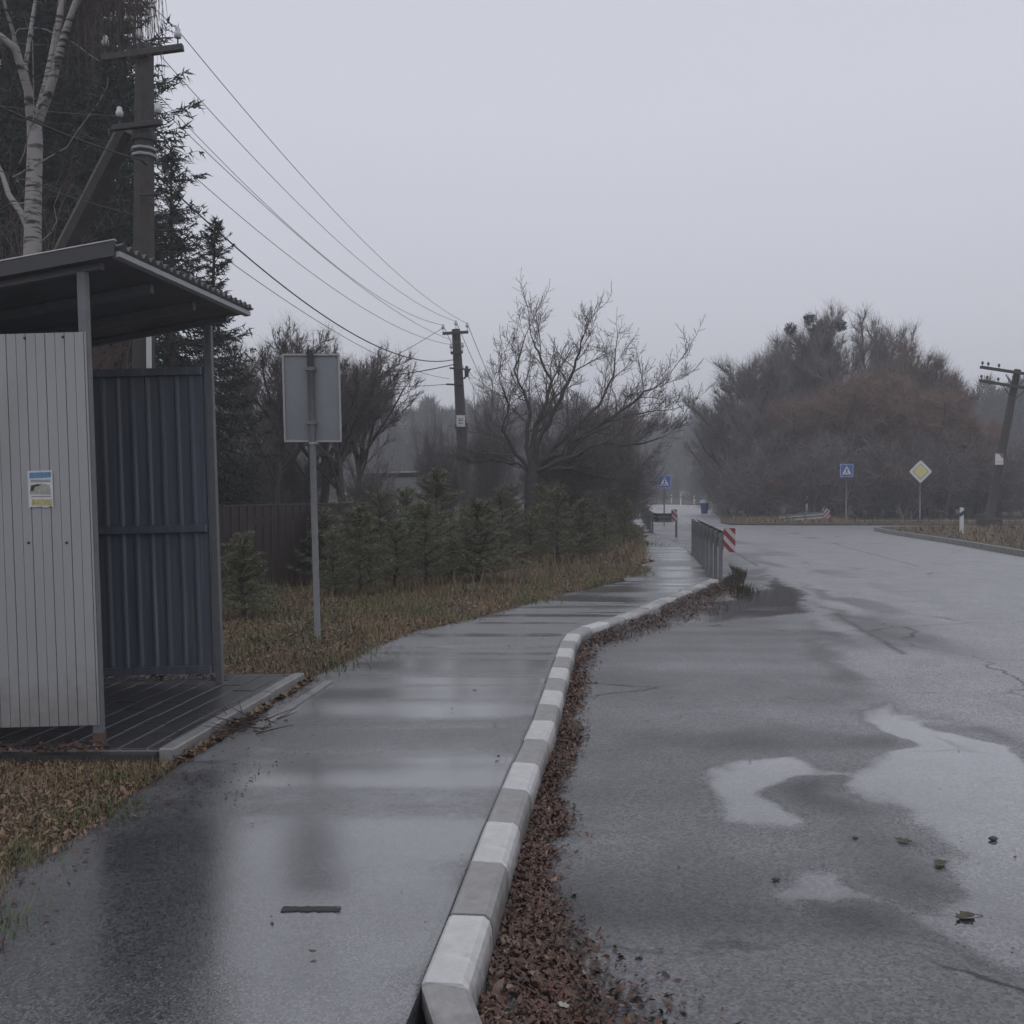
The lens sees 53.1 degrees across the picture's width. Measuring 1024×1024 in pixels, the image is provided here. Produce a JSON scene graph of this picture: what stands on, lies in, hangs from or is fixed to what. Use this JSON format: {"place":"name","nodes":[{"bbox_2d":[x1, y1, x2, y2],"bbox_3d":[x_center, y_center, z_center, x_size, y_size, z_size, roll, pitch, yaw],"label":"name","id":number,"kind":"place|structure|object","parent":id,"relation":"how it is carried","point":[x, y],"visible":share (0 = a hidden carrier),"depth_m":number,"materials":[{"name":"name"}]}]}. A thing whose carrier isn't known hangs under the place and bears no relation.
{"place":"outdoors","nodes":[
{"label":"outdoors","id":0,"kind":"place"},
{"bbox_2d":[261,673,303,700],"bbox_3d":[-1.673,1.357,7.496,0.082,0.235,0.739,0,1,6],"label":"edging stone","id":1,"kind":"object","parent":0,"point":[284,685],"visible":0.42,"depth_m":7.44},
{"bbox_2d":[0,518,711,1023],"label":"pavement","id":2,"kind":"structure","parent":0,"point":[398,768],"depth_m":4.16,"materials":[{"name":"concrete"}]},
{"bbox_2d":[201,703,297,738],"bbox_3d":[-1.648,1.270,6.360,0.687,0.148,0.919,0,1,0],"label":"twig heap","id":3,"kind":"object","parent":2,"relation":"on","point":[247,722],"visible":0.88,"depth_m":6.28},
{"bbox_2d":[253,680,332,728],"bbox_3d":[-1.486,1.395,7.090,0.060,0.178,1.537,0,1,6],"label":"path edging","id":4,"kind":"object","parent":2,"relation":"on","point":[305,696],"visible":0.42,"depth_m":6.99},
{"bbox_2d":[281,906,340,911],"bbox_3d":[-0.707,1.408,3.607,0.206,0.024,0.047,0,1,0],"label":"pavement patch","id":5,"kind":"object","parent":2,"relation":"on","point":[310,908],"visible":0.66,"depth_m":3.60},
{"bbox_2d":[0,505,1023,942],"bbox_3d":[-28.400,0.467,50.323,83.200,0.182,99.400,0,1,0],"label":"verge","id":6,"kind":"structure","parent":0,"point":[256,667],"depth_m":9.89,"materials":[{"name":"plant"}]},
{"bbox_2d":[0,0,110,367],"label":"spruce tree","id":7,"kind":"object","parent":6,"relation":"on","point":[16,131],"visible":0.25,"depth_m":21.52,"materials":[{"name":"plant"}]},
{"bbox_2d":[0,96,141,368],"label":"bare bush","id":8,"kind":"object","parent":6,"relation":"on","point":[21,253],"visible":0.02,"depth_m":13.04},
{"bbox_2d":[0,0,166,255],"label":"birch tree","id":9,"kind":"object","parent":6,"relation":"on","point":[30,215],"visible":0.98,"depth_m":12.22,"materials":[{"name":"grey plant"}]},
{"bbox_2d":[0,190,223,448],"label":"bare bush","id":10,"kind":"object","parent":6,"relation":"on","point":[118,350],"visible":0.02,"depth_m":17.19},
{"bbox_2d":[0,0,227,479],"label":"spruce tree","id":11,"kind":"object","parent":6,"relation":"on","point":[50,8],"visible":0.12,"depth_m":22.22,"materials":[{"name":"plant"}]},
{"bbox_2d":[53,27,183,368],"bbox_3d":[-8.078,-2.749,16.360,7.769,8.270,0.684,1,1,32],"label":"utility pole","id":12,"kind":"object","parent":6,"relation":"on","point":[142,135],"visible":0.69,"depth_m":14.60,"materials":[{"name":"concrete"}]},
{"bbox_2d":[141,159,454,361],"bbox_3d":[-3.673,-4.837,26.024,0.032,1.043,23.363,0,1,8],"label":"overhead cable","id":13,"kind":"object","parent":12,"relation":"attached to","point":[162,180],"visible":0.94,"depth_m":19.17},
{"bbox_2d":[6,0,278,546],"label":"spruce tree","id":14,"kind":"object","parent":6,"relation":"on","point":[120,228],"visible":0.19,"depth_m":20.53,"materials":[{"name":"plant"}]},
{"bbox_2d":[0,674,290,765],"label":"shelter platform","id":15,"kind":"structure","parent":6,"relation":"on","point":[145,718],"depth_m":6.33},
{"bbox_2d":[0,239,253,743],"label":"bus shelter","id":16,"kind":"object","parent":15,"relation":"on","point":[107,559],"visible":0.97,"depth_m":6.24,"materials":[{"name":"grey paint"}]},
{"bbox_2d":[27,470,53,507],"bbox_3d":[-2.595,-0.126,5.634,0.136,0.204,0.006,-2,1,0],"label":"flyer","id":17,"kind":"object","parent":16,"relation":"attached to","point":[40,488],"visible":1,"depth_m":5.63,"materials":[{"name":"paper"}]},
{"bbox_2d":[94,147,278,563],"bbox_3d":[-6.583,-2.622,19.505,4.311,8.601,4.162,0,1,0],"label":"spruce tree","id":18,"kind":"object","parent":6,"relation":"on","point":[170,355],"visible":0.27,"depth_m":19.37,"materials":[{"name":"plant"}]},
{"bbox_2d":[162,351,277,464],"bbox_3d":[-8.963,-2.368,32.102,4.500,6.811,3.538,0,1,3],"label":"bare tree","id":19,"kind":"object","parent":6,"relation":"on","point":[229,412],"visible":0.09,"depth_m":31.77,"materials":[{"name":"grey plant"}]},
{"bbox_2d":[165,215,283,560],"bbox_3d":[-6.199,-2.147,20.772,3.565,7.823,3.942,0,1,0],"label":"spruce tree","id":20,"kind":"object","parent":6,"relation":"on","point":[214,254],"visible":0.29,"depth_m":20.87,"materials":[{"name":"plant"}]},
{"bbox_2d":[212,530,282,617],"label":"young pine","id":21,"kind":"object","parent":6,"relation":"on","point":[243,565],"visible":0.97,"depth_m":11.69,"materials":[{"name":"green plant"}]},
{"bbox_2d":[215,400,306,504],"bbox_3d":[-8.000,-1.240,30.041,3.770,4.390,3.693,-1,1,-27],"label":"bare bush","id":22,"kind":"object","parent":6,"relation":"on","point":[256,458],"visible":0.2,"depth_m":29.62,"materials":[{"name":"plant"}]},
{"bbox_2d":[209,503,351,594],"bbox_3d":[-4.690,0.615,14.960,5.566,1.450,1.778,-1,1,-29],"label":"metal fence","id":23,"kind":"object","parent":6,"relation":"on","point":[265,521],"visible":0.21,"depth_m":15.31,"materials":[{"name":"metal"}]},
{"bbox_2d":[214,314,361,544],"bbox_3d":[-5.909,-2.264,27.419,3.538,6.811,4.500,1,1,27],"label":"bare tree","id":24,"kind":"object","parent":6,"relation":"on","point":[281,468],"visible":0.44,"depth_m":27.06,"materials":[{"name":"grey plant"}]},
{"bbox_2d":[248,409,345,506],"bbox_3d":[-7.186,-1.458,34.007,3.924,4.664,4.006,-1,1,-31],"label":"bare bush","id":25,"kind":"object","parent":6,"relation":"on","point":[290,477],"visible":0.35,"depth_m":33.62,"materials":[{"name":"plant"}]},
{"bbox_2d":[282,350,341,638],"bbox_3d":[-1.980,-0.123,10.128,0.589,2.940,0.082,0,1,0],"label":"bus stop sign","id":26,"kind":"object","parent":6,"relation":"on","point":[311,398],"visible":0.97,"depth_m":10.13,"materials":[{"name":"metal"}]},
{"bbox_2d":[278,505,363,584],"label":"young pine","id":27,"kind":"object","parent":6,"relation":"on","point":[325,520],"visible":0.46,"depth_m":15.92,"materials":[{"name":"green plant"}]},
{"bbox_2d":[250,336,400,509],"bbox_3d":[-6.305,-2.338,32.149,4.862,6.784,5.204,1,1,31],"label":"bare tree","id":28,"kind":"object","parent":6,"relation":"on","point":[325,493],"visible":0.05,"depth_m":32.67,"materials":[{"name":"grey plant"}]},
{"bbox_2d":[306,529,365,597],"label":"young pine","id":29,"kind":"object","parent":6,"relation":"on","point":[334,547],"visible":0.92,"depth_m":13.88,"materials":[{"name":"green plant"}]},
{"bbox_2d":[257,318,416,539],"bbox_3d":[-4.735,-2.027,28.628,4.502,6.282,4.818,0,1,0],"label":"bare tree","id":30,"kind":"object","parent":6,"relation":"on","point":[362,402],"visible":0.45,"depth_m":27.91,"materials":[{"name":"grey plant"}]},
{"bbox_2d":[324,500,399,592],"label":"young pine","id":31,"kind":"object","parent":6,"relation":"on","point":[360,515],"visible":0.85,"depth_m":14.32,"materials":[{"name":"green plant"}]},
{"bbox_2d":[338,442,416,538],"bbox_3d":[-3.383,-0.394,24.979,2.401,2.854,2.451,0,1,20],"label":"bare bush","id":32,"kind":"object","parent":6,"relation":"on","point":[358,494],"visible":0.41,"depth_m":24.89,"materials":[{"name":"plant"}]},
{"bbox_2d":[330,339,428,537],"bbox_3d":[-4.365,-1.993,29.516,3.185,6.130,4.050,-1,2,-45],"label":"bare tree","id":33,"kind":"object","parent":6,"relation":"on","point":[361,456],"visible":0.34,"depth_m":29.29,"materials":[{"name":"grey plant"}]},
{"bbox_2d":[355,488,408,559],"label":"young pine","id":34,"kind":"object","parent":6,"relation":"on","point":[378,498],"visible":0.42,"depth_m":18.36,"materials":[{"name":"green plant"}]},
{"bbox_2d":[360,516,428,589],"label":"young pine","id":35,"kind":"object","parent":6,"relation":"on","point":[393,538],"visible":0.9,"depth_m":14.88,"materials":[{"name":"green plant"}]},
{"bbox_2d":[354,471,449,514],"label":"shed","id":36,"kind":"structure","parent":6,"relation":"on","point":[404,477],"depth_m":58.98,"materials":[{"name":"metal"}]},
{"bbox_2d":[381,485,441,553],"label":"young pine","id":37,"kind":"object","parent":6,"relation":"on","point":[404,498],"visible":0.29,"depth_m":19.91,"materials":[{"name":"green plant"}]},
{"bbox_2d":[382,496,461,584],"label":"young pine","id":38,"kind":"object","parent":6,"relation":"on","point":[426,522],"visible":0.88,"depth_m":15.58,"materials":[{"name":"green plant"}]},
{"bbox_2d":[384,502,463,571],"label":"young pine","id":39,"kind":"object","parent":6,"relation":"on","point":[411,527],"visible":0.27,"depth_m":17.66,"materials":[{"name":"green plant"}]},
{"bbox_2d":[406,402,457,526],"bbox_3d":[-2.980,-1.918,40.025,2.412,5.302,2.544,0,1,-19],"label":"bare bush","id":40,"kind":"object","parent":6,"relation":"on","point":[424,468],"visible":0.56,"depth_m":39.77,"materials":[{"name":"plant"}]},
{"bbox_2d":[400,465,474,553],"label":"young pine","id":41,"kind":"object","parent":6,"relation":"on","point":[437,475],"visible":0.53,"depth_m":20.48,"materials":[{"name":"green plant"}]},
{"bbox_2d":[431,425,470,526],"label":"bare bush","id":42,"kind":"object","parent":6,"relation":"on","point":[454,486],"visible":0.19,"depth_m":40.73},
{"bbox_2d":[441,320,471,526],"bbox_3d":[-1.993,-3.135,37.880,1.115,7.820,0.712,0,1,11],"label":"utility pole","id":43,"kind":"object","parent":6,"relation":"on","point":[463,469],"visible":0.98,"depth_m":37.77,"materials":[{"name":"concrete"}]},
{"bbox_2d":[434,498,533,581],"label":"young pine","id":44,"kind":"object","parent":6,"relation":"on","point":[486,530],"visible":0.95,"depth_m":16.21,"materials":[{"name":"green plant"}]},
{"bbox_2d":[470,485,532,563],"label":"young pine","id":45,"kind":"object","parent":6,"relation":"on","point":[498,497],"visible":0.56,"depth_m":19.66,"materials":[{"name":"green plant"}]},
{"bbox_2d":[465,359,543,523],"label":"bare bush","id":46,"kind":"object","parent":6,"relation":"on","point":[492,481],"visible":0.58,"depth_m":40.35,"materials":[{"name":"plant"}]},
{"bbox_2d":[484,483,528,540],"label":"young pine","id":47,"kind":"object","parent":6,"relation":"on","point":[510,488],"visible":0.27,"depth_m":27.74,"materials":[{"name":"green plant"}]},
{"bbox_2d":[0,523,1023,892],"bbox_3d":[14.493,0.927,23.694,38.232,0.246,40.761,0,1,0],"label":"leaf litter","id":48,"kind":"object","parent":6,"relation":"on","point":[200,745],"visible":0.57,"depth_m":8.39,"materials":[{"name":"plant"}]},
{"bbox_2d":[508,512,557,561],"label":"young pine","id":49,"kind":"object","parent":6,"relation":"on","point":[530,539],"visible":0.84,"depth_m":19.94,"materials":[{"name":"green plant"}]},
{"bbox_2d":[508,481,570,550],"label":"young pine","id":50,"kind":"object","parent":6,"relation":"on","point":[542,488],"visible":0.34,"depth_m":23.14,"materials":[{"name":"green plant"}]},
{"bbox_2d":[531,482,586,561],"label":"young pine","id":51,"kind":"object","parent":6,"relation":"on","point":[557,498],"visible":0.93,"depth_m":20.48,"materials":[{"name":"green plant"}]},
{"bbox_2d":[438,268,719,542],"bbox_3d":[1.825,-3.021,28.050,8.162,7.822,5.412,0,1,0],"label":"bare tree","id":52,"kind":"object","parent":6,"relation":"on","point":[534,467],"visible":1,"depth_m":27.83,"materials":[{"name":"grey plant"}]},
{"bbox_2d":[520,397,639,536],"bbox_3d":[2.009,-1.370,30.038,4.006,4.664,3.924,1,1,24],"label":"bare bush","id":53,"kind":"object","parent":6,"relation":"on","point":[584,480],"visible":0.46,"depth_m":29.57,"materials":[{"name":"plant"}]},
{"bbox_2d":[550,498,620,559],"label":"young pine","id":54,"kind":"object","parent":6,"relation":"on","point":[581,518],"visible":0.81,"depth_m":21.41,"materials":[{"name":"green plant"}]},
{"bbox_2d":[592,506,622,550],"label":"young pine","id":55,"kind":"object","parent":6,"relation":"on","point":[604,526],"visible":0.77,"depth_m":24.04,"materials":[{"name":"green plant"}]},
{"bbox_2d":[545,375,672,532],"bbox_3d":[3.175,-1.827,32.901,4.713,5.488,4.617,-1,2,-41],"label":"bare bush","id":56,"kind":"object","parent":6,"relation":"on","point":[631,491],"visible":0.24,"depth_m":32.53,"materials":[{"name":"plant"}]},
{"bbox_2d":[606,494,645,543],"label":"young pine","id":57,"kind":"object","parent":6,"relation":"on","point":[623,515],"visible":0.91,"depth_m":27.20,"materials":[{"name":"green plant"}]},
{"bbox_2d":[641,506,677,536],"bbox_3d":[5.731,0.272,43.260,0.886,1.085,17.444,0,1,4],"label":"guard rail","id":58,"kind":"object","parent":6,"relation":"on","point":[672,516],"visible":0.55,"depth_m":34.95,"materials":[{"name":"metal"}]},
{"bbox_2d":[11,0,1023,492],"label":"sky","id":59,"kind":"structure","parent":0,"point":[745,165],"materials":[{"name":"grey"}]},
{"bbox_2d":[319,495,1023,525],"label":"verge","id":60,"kind":"structure","parent":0,"point":[727,519],"depth_m":53.79,"materials":[{"name":"plant"}]},
{"bbox_2d":[682,452,734,512],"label":"bare bush","id":61,"kind":"object","parent":60,"relation":"on","point":[708,481],"visible":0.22,"depth_m":65.30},
{"bbox_2d":[687,398,750,513],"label":"bare tree","id":62,"kind":"object","parent":60,"relation":"on","point":[705,438],"visible":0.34,"depth_m":62.12,"materials":[{"name":"brown plant"}]},
{"bbox_2d":[701,435,762,515],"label":"bare bush","id":63,"kind":"object","parent":60,"relation":"on","point":[727,496],"visible":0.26,"depth_m":57.90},
{"bbox_2d":[674,339,810,515],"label":"bare tree","id":64,"kind":"object","parent":60,"relation":"on","point":[748,386],"visible":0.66,"depth_m":59.31,"materials":[{"name":"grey plant"}]},
{"bbox_2d":[727,400,793,516],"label":"bare tree","id":65,"kind":"object","parent":60,"relation":"on","point":[756,427],"visible":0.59,"depth_m":56.54,"materials":[{"name":"grey plant"}]},
{"bbox_2d":[713,434,833,516],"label":"bare bush","id":66,"kind":"object","parent":60,"relation":"on","point":[752,487],"visible":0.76,"depth_m":54.74,"materials":[{"name":"plant"}]},
{"bbox_2d":[754,384,833,513],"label":"bare tree","id":67,"kind":"object","parent":60,"relation":"on","point":[798,421],"visible":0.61,"depth_m":55.77,"materials":[{"name":"brown plant"}]},
{"bbox_2d":[765,432,842,514],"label":"bare bush","id":68,"kind":"object","parent":60,"relation":"on","point":[816,499],"visible":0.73,"depth_m":53.17,"materials":[{"name":"plant"}]},
{"bbox_2d":[725,323,885,513],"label":"bare tree","id":69,"kind":"object","parent":60,"relation":"on","point":[790,357],"visible":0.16,"depth_m":62.48,"materials":[{"name":"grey plant"}]},
{"bbox_2d":[759,295,895,514],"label":"bare tree","id":70,"kind":"object","parent":60,"relation":"on","point":[827,367],"visible":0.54,"depth_m":61.04,"materials":[{"name":"grey plant"}]},
{"bbox_2d":[782,426,892,518],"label":"bare bush","id":71,"kind":"object","parent":60,"relation":"on","point":[839,497],"visible":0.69,"depth_m":53.01,"materials":[{"name":"plant"}]},
{"bbox_2d":[796,368,924,515],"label":"bare tree","id":72,"kind":"object","parent":60,"relation":"on","point":[862,406],"visible":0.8,"depth_m":54.63,"materials":[{"name":"brown plant"}]},
{"bbox_2d":[836,298,935,509],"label":"bare tree","id":73,"kind":"object","parent":60,"relation":"on","point":[881,341],"visible":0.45,"depth_m":64.92,"materials":[{"name":"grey plant"}]},
{"bbox_2d":[842,431,930,517],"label":"bare bush","id":74,"kind":"object","parent":60,"relation":"on","point":[874,484],"visible":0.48,"depth_m":53.71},
{"bbox_2d":[843,358,941,516],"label":"bare tree","id":75,"kind":"object","parent":60,"relation":"on","point":[894,419],"visible":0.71,"depth_m":54.47,"materials":[{"name":"brown plant"}]},
{"bbox_2d":[848,414,975,518],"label":"bare bush","id":76,"kind":"object","parent":60,"relation":"on","point":[939,473],"visible":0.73,"depth_m":53.08,"materials":[{"name":"plant"}]},
{"bbox_2d":[872,332,969,514],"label":"bare tree","id":77,"kind":"object","parent":60,"relation":"on","point":[925,373],"visible":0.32,"depth_m":60.75,"materials":[{"name":"grey plant"}]},
{"bbox_2d":[898,384,998,517],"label":"bare tree","id":78,"kind":"object","parent":60,"relation":"on","point":[968,425],"visible":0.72,"depth_m":54.47,"materials":[{"name":"brown plant"}]},
{"bbox_2d":[911,434,985,517],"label":"bare bush","id":79,"kind":"object","parent":60,"relation":"on","point":[949,500],"visible":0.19,"depth_m":53.94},
{"bbox_2d":[925,353,987,513],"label":"bare tree","id":80,"kind":"object","parent":60,"relation":"on","point":[949,377],"visible":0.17,"depth_m":61.69,"materials":[{"name":"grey plant"}]},
{"bbox_2d":[904,432,1023,517],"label":"bare bush","id":81,"kind":"object","parent":60,"relation":"on","point":[968,507],"visible":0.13,"depth_m":55.56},
{"bbox_2d":[949,412,1012,515],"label":"bare tree","id":82,"kind":"object","parent":60,"relation":"on","point":[996,430],"visible":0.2,"depth_m":57.65,"materials":[{"name":"brown plant"}]},
{"bbox_2d":[957,434,1023,517],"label":"bare bush","id":83,"kind":"object","parent":60,"relation":"on","point":[1011,482],"visible":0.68,"depth_m":54.06,"materials":[{"name":"plant"}]},
{"bbox_2d":[425,504,1023,1023],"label":"road","id":84,"kind":"structure","parent":0,"point":[763,746],"depth_m":5.46,"materials":[{"name":"asphalt"}]},
{"bbox_2d":[159,726,213,769],"bbox_3d":[-1.854,1.397,5.853,0.082,0.229,0.561,0,1,6],"label":"edging stone","id":85,"kind":"object","parent":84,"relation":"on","point":[176,747],"visible":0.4,"depth_m":5.74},
{"bbox_2d":[201,709,240,733],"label":"edging stone","id":86,"kind":"object","parent":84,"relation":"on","point":[230,714],"visible":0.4,"depth_m":6.34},
{"bbox_2d":[232,692,270,717],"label":"edging stone","id":87,"kind":"object","parent":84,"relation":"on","point":[253,702],"visible":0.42,"depth_m":6.83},
{"bbox_2d":[0,581,1016,1023],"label":"gutter leaves","id":88,"kind":"object","parent":84,"relation":"on","point":[528,921],"visible":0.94,"depth_m":3.80,"materials":[{"name":"plant"}]},
{"bbox_2d":[678,434,736,510],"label":"bare tree","id":89,"kind":"object","parent":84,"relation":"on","point":[698,457],"visible":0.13,"depth_m":71.83,"materials":[{"name":"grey plant"}]},
{"bbox_2d":[691,519,734,583],"bbox_3d":[3.979,0.717,20.869,0.264,1.085,8.107,0,1,6],"label":"guard rail","id":90,"kind":"object","parent":84,"relation":"on","point":[704,537],"visible":0.84,"depth_m":18.90,"materials":[{"name":"metal"}]},
{"bbox_2d":[679,562,764,599],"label":"roadside weeds","id":91,"kind":"object","parent":84,"relation":"on","point":[740,576],"visible":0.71,"depth_m":16.36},
{"bbox_2d":[874,526,1023,556],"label":"island kerb","id":92,"kind":"structure","parent":84,"relation":"on","point":[1002,549],"depth_m":29.74,"materials":[{"name":"concrete"}]},
{"bbox_2d":[880,526,1023,549],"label":"traffic island","id":93,"kind":"structure","parent":84,"relation":"on","point":[959,538],"depth_m":33.81,"materials":[{"name":"plant"}]},
{"bbox_2d":[976,361,1023,526],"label":"telegraph pole","id":94,"kind":"object","parent":93,"relation":"on","point":[988,516],"visible":0.94,"depth_m":40.78,"materials":[{"name":"brown wood"}]},
{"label":"ground","id":95,"kind":"structure","parent":0,"visible":0},
{"bbox_2d":[422,983,481,1023],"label":"kerb stone","id":96,"kind":"object","parent":95,"relation":"on","point":[444,1004],"visible":0.86,"depth_m":2.97,"materials":[{"name":"concrete"}]},
{"bbox_2d":[422,915,492,1007],"bbox_3d":[-0.163,1.501,3.284,0.160,0.214,0.483,0,1,6],"label":"kerb stone","id":97,"kind":"object","parent":95,"relation":"on","point":[462,955],"visible":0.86,"depth_m":3.26,"materials":[{"name":"white paint"}]},
{"bbox_2d":[450,862,508,949],"bbox_3d":[-0.109,1.488,3.779,0.160,0.217,0.489,0,1,6],"label":"kerb stone","id":98,"kind":"object","parent":95,"relation":"on","point":[484,890],"visible":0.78,"depth_m":3.74,"materials":[{"name":"concrete"}]},
{"bbox_2d":[471,821,520,891],"bbox_3d":[-0.057,1.478,4.273,0.160,0.216,0.488,0,1,6],"label":"kerb stone","id":99,"kind":"object","parent":95,"relation":"on","point":[499,842],"visible":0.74,"depth_m":4.25,"materials":[{"name":"white paint"}]},
{"bbox_2d":[487,789,530,847],"bbox_3d":[-0.004,1.468,4.766,0.160,0.213,0.489,0,1,6],"label":"kerb stone","id":100,"kind":"object","parent":95,"relation":"on","point":[512,806],"visible":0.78,"depth_m":4.75,"materials":[{"name":"concrete"}]},
{"bbox_2d":[501,762,540,810],"bbox_3d":[0.056,1.457,5.259,0.160,0.215,0.488,0,1,7],"label":"kerb stone","id":101,"kind":"object","parent":95,"relation":"on","point":[526,777],"visible":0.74,"depth_m":5.23,"materials":[{"name":"white paint"}]},
{"bbox_2d":[514,740,549,787],"bbox_3d":[0.117,1.449,5.751,0.160,0.209,0.489,0,1,7],"label":"kerb stone","id":102,"kind":"object","parent":95,"relation":"on","point":[536,753],"visible":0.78,"depth_m":5.74,"materials":[{"name":"concrete"}]},
{"bbox_2d":[524,720,556,754],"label":"kerb stone","id":103,"kind":"object","parent":95,"relation":"on","point":[542,731],"visible":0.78,"depth_m":6.21,"materials":[{"name":"white paint"}]},
{"bbox_2d":[533,704,559,739],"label":"kerb stone","id":104,"kind":"object","parent":95,"relation":"on","point":[545,712],"visible":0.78,"depth_m":6.73,"materials":[{"name":"concrete"}]},
{"bbox_2d":[538,690,563,721],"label":"kerb stone","id":105,"kind":"object","parent":95,"relation":"on","point":[552,697],"visible":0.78,"depth_m":7.21,"materials":[{"name":"white paint"}]},
{"bbox_2d":[215,372,1023,502],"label":"wood","id":106,"kind":"object","parent":95,"relation":"on","point":[677,469],"visible":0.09,"depth_m":151.74,"materials":[{"name":"plant"}]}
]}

